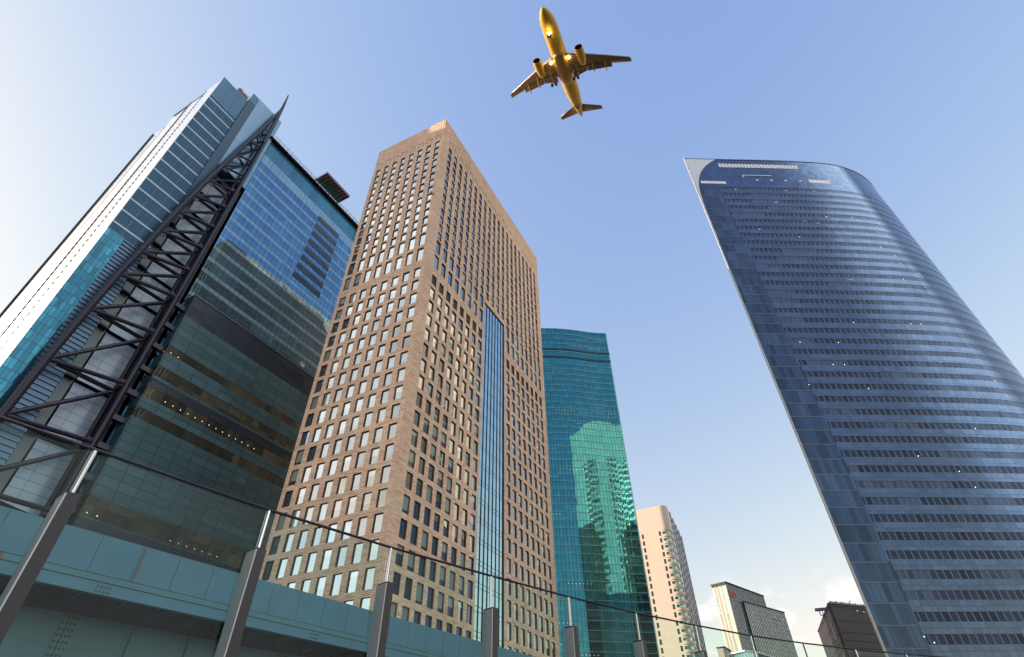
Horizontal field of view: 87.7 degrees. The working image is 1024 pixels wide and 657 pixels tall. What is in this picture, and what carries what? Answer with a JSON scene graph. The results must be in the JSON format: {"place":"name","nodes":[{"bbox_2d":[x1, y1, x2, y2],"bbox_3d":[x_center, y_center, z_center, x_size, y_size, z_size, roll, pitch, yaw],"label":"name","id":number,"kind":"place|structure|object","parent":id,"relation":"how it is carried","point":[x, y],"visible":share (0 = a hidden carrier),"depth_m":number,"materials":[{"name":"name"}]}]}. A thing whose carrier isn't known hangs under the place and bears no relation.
{"place":"outdoors","nodes":[
{"label":"outdoors","id":0,"kind":"place"},
{"bbox_2d":[259,119,559,656],"bbox_3d":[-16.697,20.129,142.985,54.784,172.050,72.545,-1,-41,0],"label":"hotel tower","id":1,"kind":"structure","parent":0,"point":[423,429],"depth_m":118.62,"materials":[{"name":"brick"}]},
{"bbox_2d":[263,561,273,580],"bbox_3d":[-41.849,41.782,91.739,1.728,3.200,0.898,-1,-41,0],"label":"window","id":2,"kind":"structure","parent":1,"relation":"in","point":[269,565],"depth_m":91.83,"materials":[{"name":"black glass"}]},
{"bbox_2d":[270,536,280,554],"bbox_3d":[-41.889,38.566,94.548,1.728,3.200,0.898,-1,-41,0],"label":"window","id":3,"kind":"structure","parent":1,"relation":"in","point":[276,540],"depth_m":94.66,"materials":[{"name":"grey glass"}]},
{"bbox_2d":[276,558,287,577],"bbox_3d":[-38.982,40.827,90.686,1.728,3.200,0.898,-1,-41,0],"label":"window","id":4,"kind":"structure","parent":1,"relation":"in","point":[281,570],"depth_m":90.79,"materials":[{"name":"white glass"}]},
{"bbox_2d":[283,533,293,551],"bbox_3d":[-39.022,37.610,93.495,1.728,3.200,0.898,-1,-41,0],"label":"window","id":5,"kind":"structure","parent":1,"relation":"in","point":[289,539],"depth_m":93.61,"materials":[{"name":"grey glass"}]},
{"bbox_2d":[290,509,300,527],"bbox_3d":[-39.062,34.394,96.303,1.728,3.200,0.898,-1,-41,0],"label":"window","id":6,"kind":"structure","parent":1,"relation":"in","point":[296,513],"depth_m":96.36,"materials":[{"name":"white glass"}]},
{"bbox_2d":[291,555,301,575],"bbox_3d":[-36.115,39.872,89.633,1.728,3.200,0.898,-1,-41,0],"label":"window","id":7,"kind":"structure","parent":1,"relation":"in","point":[297,561],"depth_m":89.71,"materials":[{"name":"white glass"}]},
{"bbox_2d":[296,487,305,503],"bbox_3d":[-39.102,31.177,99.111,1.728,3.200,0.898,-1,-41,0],"label":"window","id":8,"kind":"structure","parent":1,"relation":"in","point":[301,494],"depth_m":99.22,"materials":[{"name":"white glass"}]},
{"bbox_2d":[297,530,307,548],"bbox_3d":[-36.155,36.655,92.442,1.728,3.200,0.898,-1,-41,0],"label":"window","id":9,"kind":"structure","parent":1,"relation":"in","point":[302,541],"depth_m":92.53,"materials":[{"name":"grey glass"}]},
{"bbox_2d":[301,579,310,591],"bbox_3d":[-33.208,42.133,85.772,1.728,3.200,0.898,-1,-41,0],"label":"window","id":10,"kind":"structure","parent":1,"relation":"in","point":[306,583],"depth_m":86.29,"materials":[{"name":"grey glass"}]},
{"bbox_2d":[303,506,313,524],"bbox_3d":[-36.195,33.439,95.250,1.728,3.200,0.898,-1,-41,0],"label":"window","id":11,"kind":"structure","parent":1,"relation":"in","point":[309,512],"depth_m":95.50,"materials":[{"name":"white glass"}]},
{"bbox_2d":[305,552,316,572],"bbox_3d":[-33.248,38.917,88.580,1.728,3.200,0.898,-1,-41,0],"label":"window","id":12,"kind":"structure","parent":1,"relation":"in","point":[312,556],"depth_m":88.66,"materials":[{"name":"white glass"}]},
{"bbox_2d":[309,484,319,500],"bbox_3d":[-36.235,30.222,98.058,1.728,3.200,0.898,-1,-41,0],"label":"window","id":13,"kind":"structure","parent":1,"relation":"in","point":[315,488],"depth_m":98.16,"materials":[{"name":"white glass"}]},
{"bbox_2d":[312,527,321,545],"bbox_3d":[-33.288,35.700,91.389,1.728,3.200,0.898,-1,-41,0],"label":"window","id":14,"kind":"structure","parent":1,"relation":"in","point":[316,539],"depth_m":91.48,"materials":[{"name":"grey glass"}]},
{"bbox_2d":[315,463,324,478],"bbox_3d":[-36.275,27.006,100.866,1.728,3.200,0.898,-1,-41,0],"label":"window","id":15,"kind":"structure","parent":1,"relation":"in","point":[320,467],"depth_m":101.01,"materials":[{"name":"white glass"}]},
{"bbox_2d":[315,576,325,595],"bbox_3d":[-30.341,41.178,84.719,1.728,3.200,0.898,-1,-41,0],"label":"window","id":16,"kind":"structure","parent":1,"relation":"in","point":[321,581],"depth_m":84.89,"materials":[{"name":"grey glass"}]},
{"bbox_2d":[317,503,327,520],"bbox_3d":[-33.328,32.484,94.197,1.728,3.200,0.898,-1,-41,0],"label":"window","id":17,"kind":"structure","parent":1,"relation":"in","point":[323,508],"depth_m":94.31,"materials":[{"name":"white glass"}]},
{"bbox_2d":[320,549,331,569],"bbox_3d":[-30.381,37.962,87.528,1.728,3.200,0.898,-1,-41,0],"label":"window","id":18,"kind":"structure","parent":1,"relation":"in","point":[327,553],"depth_m":87.59,"materials":[{"name":"white glass"}]},
{"bbox_2d":[323,480,332,497],"bbox_3d":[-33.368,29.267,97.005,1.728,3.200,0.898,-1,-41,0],"label":"window","id":19,"kind":"structure","parent":1,"relation":"in","point":[327,491],"depth_m":97.11,"materials":[{"name":"white glass"}]},
{"bbox_2d":[326,524,336,542],"bbox_3d":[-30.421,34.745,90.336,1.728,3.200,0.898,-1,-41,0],"label":"window","id":20,"kind":"structure","parent":1,"relation":"in","point":[331,534],"depth_m":90.24,"materials":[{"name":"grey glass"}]},
{"bbox_2d":[328,459,337,475],"bbox_3d":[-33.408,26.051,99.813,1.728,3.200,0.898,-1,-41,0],"label":"window","id":21,"kind":"structure","parent":1,"relation":"in","point":[333,464],"depth_m":99.93,"materials":[{"name":"white glass"}]},
{"bbox_2d":[330,573,341,595],"bbox_3d":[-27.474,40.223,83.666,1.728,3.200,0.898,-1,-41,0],"label":"window","id":22,"kind":"structure","parent":1,"relation":"in","point":[337,578],"depth_m":83.74,"materials":[{"name":"white glass"}]},
{"bbox_2d":[332,499,341,517],"bbox_3d":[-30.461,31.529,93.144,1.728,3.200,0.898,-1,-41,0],"label":"window","id":23,"kind":"structure","parent":1,"relation":"in","point":[337,506],"depth_m":93.26,"materials":[{"name":"white glass"}]},
{"bbox_2d":[333,439,341,454],"bbox_3d":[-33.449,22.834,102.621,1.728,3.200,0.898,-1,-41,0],"label":"window","id":24,"kind":"structure","parent":1,"relation":"in","point":[338,443],"depth_m":102.74,"materials":[{"name":"white glass"}]},
{"bbox_2d":[336,546,346,566],"bbox_3d":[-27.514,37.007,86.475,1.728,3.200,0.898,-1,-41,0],"label":"window","id":25,"kind":"structure","parent":1,"relation":"in","point":[342,550],"depth_m":86.54,"materials":[{"name":"white glass"}]},
{"bbox_2d":[337,477,346,493],"bbox_3d":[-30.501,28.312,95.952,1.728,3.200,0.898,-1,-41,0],"label":"window","id":26,"kind":"structure","parent":1,"relation":"in","point":[342,482],"depth_m":96.03,"materials":[{"name":"beige glass"}]},
{"bbox_2d":[341,520,351,539],"bbox_3d":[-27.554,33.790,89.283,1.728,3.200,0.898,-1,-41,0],"label":"window","id":27,"kind":"structure","parent":1,"relation":"in","point":[347,525],"depth_m":89.52,"materials":[{"name":"white glass"}]},
{"bbox_2d":[342,455,351,471],"bbox_3d":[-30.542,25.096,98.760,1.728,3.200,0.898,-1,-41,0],"label":"window","id":28,"kind":"structure","parent":1,"relation":"in","point":[347,459],"depth_m":98.86,"materials":[{"name":"white glass"}]},
{"bbox_2d":[346,435,355,450],"bbox_3d":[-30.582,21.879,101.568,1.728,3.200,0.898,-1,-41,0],"label":"window","id":29,"kind":"structure","parent":1,"relation":"in","point":[351,439],"depth_m":101.69,"materials":[{"name":"white glass"}]},
{"bbox_2d":[346,496,356,514],"bbox_3d":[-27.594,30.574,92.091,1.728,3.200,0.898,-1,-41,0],"label":"window","id":30,"kind":"structure","parent":1,"relation":"in","point":[352,500],"depth_m":92.18,"materials":[{"name":"white glass"}]},
{"bbox_2d":[346,570,358,592],"bbox_3d":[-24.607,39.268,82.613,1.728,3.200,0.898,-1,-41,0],"label":"window","id":31,"kind":"structure","parent":1,"relation":"in","point":[353,576],"depth_m":82.68,"materials":[{"name":"white glass"}]},
{"bbox_2d":[350,416,359,430],"bbox_3d":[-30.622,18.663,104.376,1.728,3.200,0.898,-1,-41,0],"label":"window","id":32,"kind":"structure","parent":1,"relation":"in","point":[355,421],"depth_m":104.49,"materials":[{"name":"white glass"}]},
{"bbox_2d":[351,473,360,490],"bbox_3d":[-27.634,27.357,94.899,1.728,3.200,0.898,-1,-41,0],"label":"window","id":33,"kind":"structure","parent":1,"relation":"in","point":[356,480],"depth_m":94.99,"materials":[{"name":"white glass"}]},
{"bbox_2d":[352,543,362,563],"bbox_3d":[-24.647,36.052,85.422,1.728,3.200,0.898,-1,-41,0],"label":"window","id":34,"kind":"structure","parent":1,"relation":"in","point":[358,547],"depth_m":85.49,"materials":[{"name":"white glass"}]},
{"bbox_2d":[356,452,364,467],"bbox_3d":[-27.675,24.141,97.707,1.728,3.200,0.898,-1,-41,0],"label":"window","id":35,"kind":"structure","parent":1,"relation":"in","point":[360,459],"depth_m":97.80,"materials":[{"name":"beige glass"}]},
{"bbox_2d":[357,517,367,535],"bbox_3d":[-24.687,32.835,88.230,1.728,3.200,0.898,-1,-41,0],"label":"window","id":36,"kind":"structure","parent":1,"relation":"in","point":[363,521],"depth_m":88.32,"materials":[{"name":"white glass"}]},
{"bbox_2d":[360,431,368,446],"bbox_3d":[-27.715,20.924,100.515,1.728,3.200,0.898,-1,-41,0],"label":"window","id":37,"kind":"structure","parent":1,"relation":"in","point":[364,438],"depth_m":100.61,"materials":[{"name":"white glass"}]},
{"bbox_2d":[361,492,371,510],"bbox_3d":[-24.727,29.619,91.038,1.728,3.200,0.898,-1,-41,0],"label":"window","id":38,"kind":"structure","parent":1,"relation":"in","point":[367,497],"depth_m":91.12,"materials":[{"name":"beige glass"}]},
{"bbox_2d":[364,412,372,426],"bbox_3d":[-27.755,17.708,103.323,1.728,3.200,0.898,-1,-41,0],"label":"window","id":39,"kind":"structure","parent":1,"relation":"in","point":[368,418],"depth_m":103.43,"materials":[{"name":"white glass"}]},
{"bbox_2d":[363,567,374,589],"bbox_3d":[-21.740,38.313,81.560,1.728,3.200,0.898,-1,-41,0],"label":"window","id":40,"kind":"structure","parent":1,"relation":"in","point":[369,576],"depth_m":81.62,"materials":[{"name":"white glass"}]},
{"bbox_2d":[366,469,375,486],"bbox_3d":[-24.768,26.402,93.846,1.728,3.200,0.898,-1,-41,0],"label":"window","id":41,"kind":"structure","parent":1,"relation":"in","point":[371,474],"depth_m":93.97,"materials":[{"name":"beige glass"}]},
{"bbox_2d":[367,394,375,407],"bbox_3d":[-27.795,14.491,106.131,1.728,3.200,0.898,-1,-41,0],"label":"window","id":42,"kind":"structure","parent":1,"relation":"in","point":[371,402],"depth_m":106.28,"materials":[{"name":"white glass"}]},
{"bbox_2d":[368,539,378,560],"bbox_3d":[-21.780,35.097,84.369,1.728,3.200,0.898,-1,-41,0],"label":"window","id":43,"kind":"structure","parent":1,"relation":"in","point":[373,551],"depth_m":84.29,"materials":[{"name":"white glass"}]},
{"bbox_2d":[370,447,379,463],"bbox_3d":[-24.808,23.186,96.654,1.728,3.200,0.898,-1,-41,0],"label":"window","id":44,"kind":"structure","parent":1,"relation":"in","point":[374,456],"depth_m":96.76,"materials":[{"name":"beige glass"}]},
{"bbox_2d":[372,513,382,532],"bbox_3d":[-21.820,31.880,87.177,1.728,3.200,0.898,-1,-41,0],"label":"window","id":45,"kind":"structure","parent":1,"relation":"in","point":[378,517],"depth_m":87.25,"materials":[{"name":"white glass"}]},
{"bbox_2d":[374,427,382,442],"bbox_3d":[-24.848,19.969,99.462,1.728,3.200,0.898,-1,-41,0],"label":"window","id":46,"kind":"structure","parent":1,"relation":"in","point":[378,434],"depth_m":99.59,"materials":[{"name":"white glass"}]},
{"bbox_2d":[376,489,386,507],"bbox_3d":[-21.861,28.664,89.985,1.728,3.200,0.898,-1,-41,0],"label":"window","id":47,"kind":"structure","parent":1,"relation":"in","point":[382,493],"depth_m":90.06,"materials":[{"name":"beige glass"}]},
{"bbox_2d":[377,408,385,422],"bbox_3d":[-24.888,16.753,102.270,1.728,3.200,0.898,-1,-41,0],"label":"window","id":48,"kind":"structure","parent":1,"relation":"in","point":[381,416],"depth_m":102.40,"materials":[{"name":"white glass"}]},
{"bbox_2d":[380,465,390,483],"bbox_3d":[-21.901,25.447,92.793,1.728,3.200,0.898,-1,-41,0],"label":"window","id":49,"kind":"structure","parent":1,"relation":"in","point":[386,470],"depth_m":92.85,"materials":[{"name":"white glass"}]},
{"bbox_2d":[381,389,389,403],"bbox_3d":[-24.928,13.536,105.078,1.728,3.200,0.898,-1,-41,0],"label":"window","id":50,"kind":"structure","parent":1,"relation":"in","point":[385,394],"depth_m":105.21,"materials":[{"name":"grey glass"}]},
{"bbox_2d":[384,444,393,460],"bbox_3d":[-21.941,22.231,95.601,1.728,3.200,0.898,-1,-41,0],"label":"window","id":51,"kind":"structure","parent":1,"relation":"in","point":[389,448],"depth_m":95.70,"materials":[{"name":"white glass"}]},
{"bbox_2d":[388,423,396,438],"bbox_3d":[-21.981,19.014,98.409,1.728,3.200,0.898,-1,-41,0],"label":"window","id":52,"kind":"structure","parent":1,"relation":"in","point":[392,429],"depth_m":98.54,"materials":[{"name":"white glass"}]},
{"bbox_2d":[391,404,399,418],"bbox_3d":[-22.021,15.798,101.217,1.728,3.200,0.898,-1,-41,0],"label":"window","id":53,"kind":"structure","parent":1,"relation":"in","point":[395,411],"depth_m":101.35,"materials":[{"name":"white glass"}]},
{"bbox_2d":[393,572,399,594],"bbox_3d":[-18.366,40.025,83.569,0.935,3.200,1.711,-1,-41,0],"label":"window","id":54,"kind":"structure","parent":1,"relation":"in","point":[396,577],"depth_m":83.84,"materials":[{"name":"black glass"}]},
{"bbox_2d":[394,385,402,399],"bbox_3d":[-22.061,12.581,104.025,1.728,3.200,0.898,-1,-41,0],"label":"window","id":55,"kind":"structure","parent":1,"relation":"in","point":[398,392],"depth_m":104.11,"materials":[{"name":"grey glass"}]},
{"bbox_2d":[395,545,402,566],"bbox_3d":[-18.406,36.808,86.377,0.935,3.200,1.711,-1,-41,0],"label":"window","id":56,"kind":"structure","parent":1,"relation":"in","point":[398,560],"depth_m":86.40,"materials":[{"name":"grey glass"}]},
{"bbox_2d":[397,368,404,381],"bbox_3d":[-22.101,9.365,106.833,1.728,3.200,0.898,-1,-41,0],"label":"window","id":57,"kind":"structure","parent":1,"relation":"in","point":[401,373],"depth_m":106.95,"materials":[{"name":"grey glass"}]},
{"bbox_2d":[399,519,405,538],"bbox_3d":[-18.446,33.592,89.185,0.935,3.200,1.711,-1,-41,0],"label":"window","id":58,"kind":"structure","parent":1,"relation":"in","point":[402,529],"depth_m":89.36,"materials":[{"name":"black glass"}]},
{"bbox_2d":[402,494,408,513],"bbox_3d":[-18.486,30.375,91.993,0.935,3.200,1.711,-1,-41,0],"label":"window","id":59,"kind":"structure","parent":1,"relation":"in","point":[406,499],"depth_m":92.16,"materials":[{"name":"grey glass"}]},
{"bbox_2d":[404,577,411,599],"bbox_3d":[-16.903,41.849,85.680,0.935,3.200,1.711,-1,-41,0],"label":"window","id":60,"kind":"structure","parent":1,"relation":"in","point":[407,590],"depth_m":85.83,"materials":[{"name":"grey glass"}]},
{"bbox_2d":[405,472,411,489],"bbox_3d":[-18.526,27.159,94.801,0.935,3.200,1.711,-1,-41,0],"label":"window","id":61,"kind":"structure","parent":1,"relation":"in","point":[409,476],"depth_m":94.96,"materials":[{"name":"grey glass"}]},
{"bbox_2d":[407,550,413,571],"bbox_3d":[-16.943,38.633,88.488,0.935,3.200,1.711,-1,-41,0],"label":"window","id":62,"kind":"structure","parent":1,"relation":"in","point":[410,557],"depth_m":88.51,"materials":[{"name":"grey glass"}]},
{"bbox_2d":[408,450,414,467],"bbox_3d":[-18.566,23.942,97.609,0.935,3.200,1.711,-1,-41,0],"label":"window","id":63,"kind":"structure","parent":1,"relation":"in","point":[411,454],"depth_m":97.83,"materials":[{"name":"grey glass"}]},
{"bbox_2d":[410,525,416,544],"bbox_3d":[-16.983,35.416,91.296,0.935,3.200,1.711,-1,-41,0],"label":"window","id":64,"kind":"structure","parent":1,"relation":"in","point":[414,529],"depth_m":91.44,"materials":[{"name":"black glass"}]},
{"bbox_2d":[411,430,416,446],"bbox_3d":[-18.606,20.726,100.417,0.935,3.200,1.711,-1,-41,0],"label":"window","id":65,"kind":"structure","parent":1,"relation":"in","point":[414,435],"depth_m":100.61,"materials":[{"name":"grey glass"}]},
{"bbox_2d":[413,501,419,519],"bbox_3d":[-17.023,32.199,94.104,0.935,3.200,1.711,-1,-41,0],"label":"window","id":66,"kind":"structure","parent":1,"relation":"in","point":[416,505],"depth_m":94.30,"materials":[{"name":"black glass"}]},
{"bbox_2d":[413,411,419,426],"bbox_3d":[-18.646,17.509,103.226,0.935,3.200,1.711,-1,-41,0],"label":"window","id":67,"kind":"structure","parent":1,"relation":"in","point":[416,415],"depth_m":103.40,"materials":[{"name":"grey glass"}]},
{"bbox_2d":[415,582,422,604],"bbox_3d":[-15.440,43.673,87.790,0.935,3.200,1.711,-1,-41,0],"label":"window","id":68,"kind":"structure","parent":1,"relation":"in","point":[419,586],"depth_m":87.99,"materials":[{"name":"grey glass"}]},
{"bbox_2d":[416,478,421,496],"bbox_3d":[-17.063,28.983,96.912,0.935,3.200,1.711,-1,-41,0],"label":"window","id":69,"kind":"structure","parent":1,"relation":"in","point":[419,483],"depth_m":97.11,"materials":[{"name":"grey glass"}]},
{"bbox_2d":[416,392,421,407],"bbox_3d":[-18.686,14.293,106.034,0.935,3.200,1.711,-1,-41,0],"label":"window","id":70,"kind":"structure","parent":1,"relation":"in","point":[418,400],"depth_m":106.27,"materials":[{"name":"grey glass"}]},
{"bbox_2d":[418,458,423,474],"bbox_3d":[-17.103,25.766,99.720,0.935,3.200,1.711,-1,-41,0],"label":"window","id":71,"kind":"structure","parent":1,"relation":"in","point":[421,462],"depth_m":99.90,"materials":[{"name":"grey glass"}]},
{"bbox_2d":[418,557,424,576],"bbox_3d":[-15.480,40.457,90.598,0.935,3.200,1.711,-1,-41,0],"label":"window","id":72,"kind":"structure","parent":1,"relation":"in","point":[422,560],"depth_m":90.71,"materials":[{"name":"glass"}]},
{"bbox_2d":[420,437,426,453],"bbox_3d":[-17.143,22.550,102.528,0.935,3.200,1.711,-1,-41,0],"label":"window","id":73,"kind":"structure","parent":1,"relation":"in","point":[423,444],"depth_m":102.75,"materials":[{"name":"glass"}]},
{"bbox_2d":[421,531,427,550],"bbox_3d":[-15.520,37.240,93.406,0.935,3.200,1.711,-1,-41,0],"label":"window","id":74,"kind":"structure","parent":1,"relation":"in","point":[424,535],"depth_m":93.62,"materials":[{"name":"grey glass"}]},
{"bbox_2d":[423,418,428,433],"bbox_3d":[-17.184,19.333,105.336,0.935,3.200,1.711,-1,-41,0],"label":"window","id":75,"kind":"structure","parent":1,"relation":"in","point":[425,426],"depth_m":105.57,"materials":[{"name":"grey glass"}]},
{"bbox_2d":[423,507,429,525],"bbox_3d":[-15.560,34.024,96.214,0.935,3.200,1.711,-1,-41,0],"label":"window","id":76,"kind":"structure","parent":1,"relation":"in","point":[426,513],"depth_m":96.38,"materials":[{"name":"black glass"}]},
{"bbox_2d":[426,485,431,502],"bbox_3d":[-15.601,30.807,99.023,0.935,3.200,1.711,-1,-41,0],"label":"window","id":77,"kind":"structure","parent":1,"relation":"in","point":[428,494],"depth_m":99.24,"materials":[{"name":"grey glass"}]},
{"bbox_2d":[427,587,432,608],"bbox_3d":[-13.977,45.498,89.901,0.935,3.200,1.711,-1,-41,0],"label":"window","id":78,"kind":"structure","parent":1,"relation":"in","point":[430,591],"depth_m":90.06,"materials":[{"name":"grey glass"}]},
{"bbox_2d":[428,464,433,480],"bbox_3d":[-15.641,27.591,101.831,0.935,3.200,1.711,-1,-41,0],"label":"window","id":79,"kind":"structure","parent":1,"relation":"in","point":[430,474],"depth_m":102.06,"materials":[{"name":"grey glass"}]},
{"bbox_2d":[429,561,434,581],"bbox_3d":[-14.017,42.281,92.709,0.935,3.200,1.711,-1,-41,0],"label":"window","id":80,"kind":"structure","parent":1,"relation":"in","point":[432,565],"depth_m":92.92,"materials":[{"name":"grey glass"}]},
{"bbox_2d":[430,444,435,459],"bbox_3d":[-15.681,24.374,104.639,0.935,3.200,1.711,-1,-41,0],"label":"window","id":81,"kind":"structure","parent":1,"relation":"in","point":[432,454],"depth_m":104.86,"materials":[{"name":"grey glass"}]},
{"bbox_2d":[431,537,436,555],"bbox_3d":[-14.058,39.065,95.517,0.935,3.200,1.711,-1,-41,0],"label":"window","id":82,"kind":"structure","parent":1,"relation":"in","point":[434,541],"depth_m":95.70,"materials":[{"name":"black glass"}]},
{"bbox_2d":[433,514,438,531],"bbox_3d":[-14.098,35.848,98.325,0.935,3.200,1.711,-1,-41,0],"label":"window","id":83,"kind":"structure","parent":1,"relation":"in","point":[436,518],"depth_m":98.52,"materials":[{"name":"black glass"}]},
{"bbox_2d":[435,492,440,508],"bbox_3d":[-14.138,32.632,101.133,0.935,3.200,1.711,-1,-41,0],"label":"window","id":84,"kind":"structure","parent":1,"relation":"in","point":[438,496],"depth_m":101.33,"materials":[{"name":"grey glass"}]},
{"bbox_2d":[437,592,442,612],"bbox_3d":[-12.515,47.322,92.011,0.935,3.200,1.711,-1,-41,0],"label":"window","id":85,"kind":"structure","parent":1,"relation":"in","point":[440,596],"depth_m":92.19,"materials":[{"name":"grey glass"}]},
{"bbox_2d":[437,470,442,487],"bbox_3d":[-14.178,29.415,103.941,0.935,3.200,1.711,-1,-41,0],"label":"window","id":86,"kind":"structure","parent":1,"relation":"in","point":[440,475],"depth_m":104.18,"materials":[{"name":"grey glass"}]},
{"bbox_2d":[439,566,444,585],"bbox_3d":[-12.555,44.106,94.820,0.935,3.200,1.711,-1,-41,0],"label":"window","id":87,"kind":"structure","parent":1,"relation":"in","point":[442,570],"depth_m":95.02,"materials":[{"name":"grey glass"}]},
{"bbox_2d":[441,542,446,560],"bbox_3d":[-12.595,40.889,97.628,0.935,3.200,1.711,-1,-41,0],"label":"window","id":88,"kind":"structure","parent":1,"relation":"in","point":[444,546],"depth_m":97.82,"materials":[{"name":"grey glass"}]},
{"bbox_2d":[443,519,447,536],"bbox_3d":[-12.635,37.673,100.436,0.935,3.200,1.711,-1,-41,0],"label":"window","id":89,"kind":"structure","parent":1,"relation":"in","point":[445,529],"depth_m":100.66,"materials":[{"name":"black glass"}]},
{"bbox_2d":[445,498,449,514],"bbox_3d":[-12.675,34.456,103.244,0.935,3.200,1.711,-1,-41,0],"label":"window","id":90,"kind":"structure","parent":1,"relation":"in","point":[447,502],"depth_m":103.45,"materials":[{"name":"grey glass"}]},
{"bbox_2d":[447,596,452,616],"bbox_3d":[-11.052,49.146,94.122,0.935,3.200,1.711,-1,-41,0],"label":"window","id":91,"kind":"structure","parent":1,"relation":"in","point":[450,600],"depth_m":94.34,"materials":[{"name":"grey glass"}]},
{"bbox_2d":[449,571,453,590],"bbox_3d":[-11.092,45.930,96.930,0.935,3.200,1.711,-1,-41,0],"label":"window","id":92,"kind":"structure","parent":1,"relation":"in","point":[451,582],"depth_m":97.04,"materials":[{"name":"grey glass"}]},
{"bbox_2d":[451,548,455,563],"bbox_3d":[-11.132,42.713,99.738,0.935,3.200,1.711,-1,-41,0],"label":"window","id":93,"kind":"structure","parent":1,"relation":"in","point":[453,551],"depth_m":100.04,"materials":[{"name":"blue glass"}]},
{"bbox_2d":[452,525,456,541],"bbox_3d":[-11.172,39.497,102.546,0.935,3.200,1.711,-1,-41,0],"label":"window","id":94,"kind":"structure","parent":1,"relation":"in","point":[454,535],"depth_m":102.77,"materials":[{"name":"beige glass"}]},
{"bbox_2d":[458,576,462,594],"bbox_3d":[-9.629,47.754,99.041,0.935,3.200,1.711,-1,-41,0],"label":"window","id":95,"kind":"structure","parent":1,"relation":"in","point":[460,591],"depth_m":99.22,"materials":[{"name":"grey glass"}]},
{"bbox_2d":[0,0,1023,656],"label":"sky","id":96,"kind":"structure","parent":0,"point":[923,100],"materials":[{"name":"blue"}]},
{"bbox_2d":[511,7,631,119],"bbox_3d":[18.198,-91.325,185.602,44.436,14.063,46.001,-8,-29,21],"label":"passenger jet","id":97,"kind":"object","parent":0,"point":[564,66],"visible":1,"depth_m":182.11,"materials":[{"name":"yellow paint"}]},
{"bbox_2d":[541,328,659,656],"bbox_3d":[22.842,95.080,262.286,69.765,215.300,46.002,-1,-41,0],"label":"teal office tower","id":98,"kind":"structure","parent":0,"point":[598,554],"depth_m":247.80,"materials":[{"name":"teal glass"}]},
{"bbox_2d":[636,505,707,656],"bbox_3d":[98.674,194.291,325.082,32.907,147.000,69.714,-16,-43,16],"label":"cream tower","id":99,"kind":"structure","parent":0,"point":[670,588],"depth_m":321.59,"materials":[{"name":"concrete"}]},
{"bbox_2d":[716,646,731,656],"bbox_3d":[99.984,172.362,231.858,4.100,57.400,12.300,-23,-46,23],"label":"ivory annex","id":100,"kind":"object","parent":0,"point":[723,651],"visible":1,"depth_m":245.99,"materials":[{"name":"beige concrete"}]},
{"bbox_2d":[728,650,772,656],"bbox_3d":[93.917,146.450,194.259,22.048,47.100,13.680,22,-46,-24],"label":"glass pavilion","id":101,"kind":"structure","parent":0,"point":[745,653],"depth_m":203.08,"materials":[{"name":"teal glass"}]},
{"bbox_2d":[815,601,884,656],"bbox_3d":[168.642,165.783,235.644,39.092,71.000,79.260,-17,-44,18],"label":"charcoal building","id":102,"kind":"structure","parent":0,"point":[848,625],"depth_m":233.68,"materials":[{"name":"concrete"}]},
{"bbox_2d":[683,157,1023,656],"bbox_3d":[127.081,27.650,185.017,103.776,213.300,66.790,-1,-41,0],"label":"blue office tower","id":103,"kind":"structure","parent":0,"point":[901,396],"depth_m":151.03,"materials":[{"name":"glass"},{"name":"metal"}]},
{"bbox_3d":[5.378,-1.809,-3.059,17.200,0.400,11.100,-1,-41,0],"label":"plaza deck","id":104,"kind":"structure","parent":0,"visible":0},
{"bbox_2d":[0,415,947,656],"bbox_3d":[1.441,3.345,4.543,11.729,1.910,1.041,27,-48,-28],"label":"glass railing","id":105,"kind":"object","parent":104,"relation":"on","point":[16,591],"visible":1,"depth_m":3.14,"materials":[{"name":"silver metal"}]},
{"label":"ground","id":106,"kind":"structure","parent":0,"visible":0},
{"bbox_2d":[0,95,288,517],"bbox_3d":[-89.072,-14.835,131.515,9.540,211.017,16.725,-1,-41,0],"label":"steel truss","id":107,"kind":"object","parent":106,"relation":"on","point":[50,357],"visible":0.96,"depth_m":122.25,"materials":[{"name":"black metal"}]},
{"bbox_2d":[0,77,358,549],"bbox_3d":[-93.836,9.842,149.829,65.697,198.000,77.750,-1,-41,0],"label":"trussed tower","id":108,"kind":"structure","parent":106,"relation":"on","point":[257,274],"depth_m":151.72,"materials":[{"name":"blue glass"}]},
{"bbox_2d":[315,171,349,202],"bbox_3d":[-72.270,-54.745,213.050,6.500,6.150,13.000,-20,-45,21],"label":"helideck","id":109,"kind":"object","parent":108,"relation":"on","point":[335,189],"visible":0.92,"depth_m":214.16,"materials":[{"name":"green paint"}]},
{"bbox_2d":[66,293,314,572],"bbox_3d":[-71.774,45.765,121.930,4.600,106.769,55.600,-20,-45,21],"label":"podium block","id":110,"kind":"structure","parent":106,"relation":"on","point":[203,448],"depth_m":127.66,"materials":[{"name":"teal glass"}]},
{"bbox_2d":[0,506,532,656],"bbox_3d":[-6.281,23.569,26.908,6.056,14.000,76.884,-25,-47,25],"label":"steel viaduct","id":111,"kind":"object","parent":106,"relation":"on","point":[92,594],"visible":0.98,"depth_m":20.20,"materials":[{"name":"teal metal"}]},
{"bbox_2d":[710,581,765,652],"bbox_3d":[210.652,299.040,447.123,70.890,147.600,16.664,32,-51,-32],"label":"finned tower","id":112,"kind":"structure","parent":106,"relation":"on","point":[729,598],"depth_m":464.81,"materials":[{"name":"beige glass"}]},
{"bbox_2d":[742,601,797,656],"bbox_3d":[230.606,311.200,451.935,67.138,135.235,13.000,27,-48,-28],"label":"finned wing","id":113,"kind":"structure","parent":106,"relation":"on","point":[763,621],"depth_m":478.67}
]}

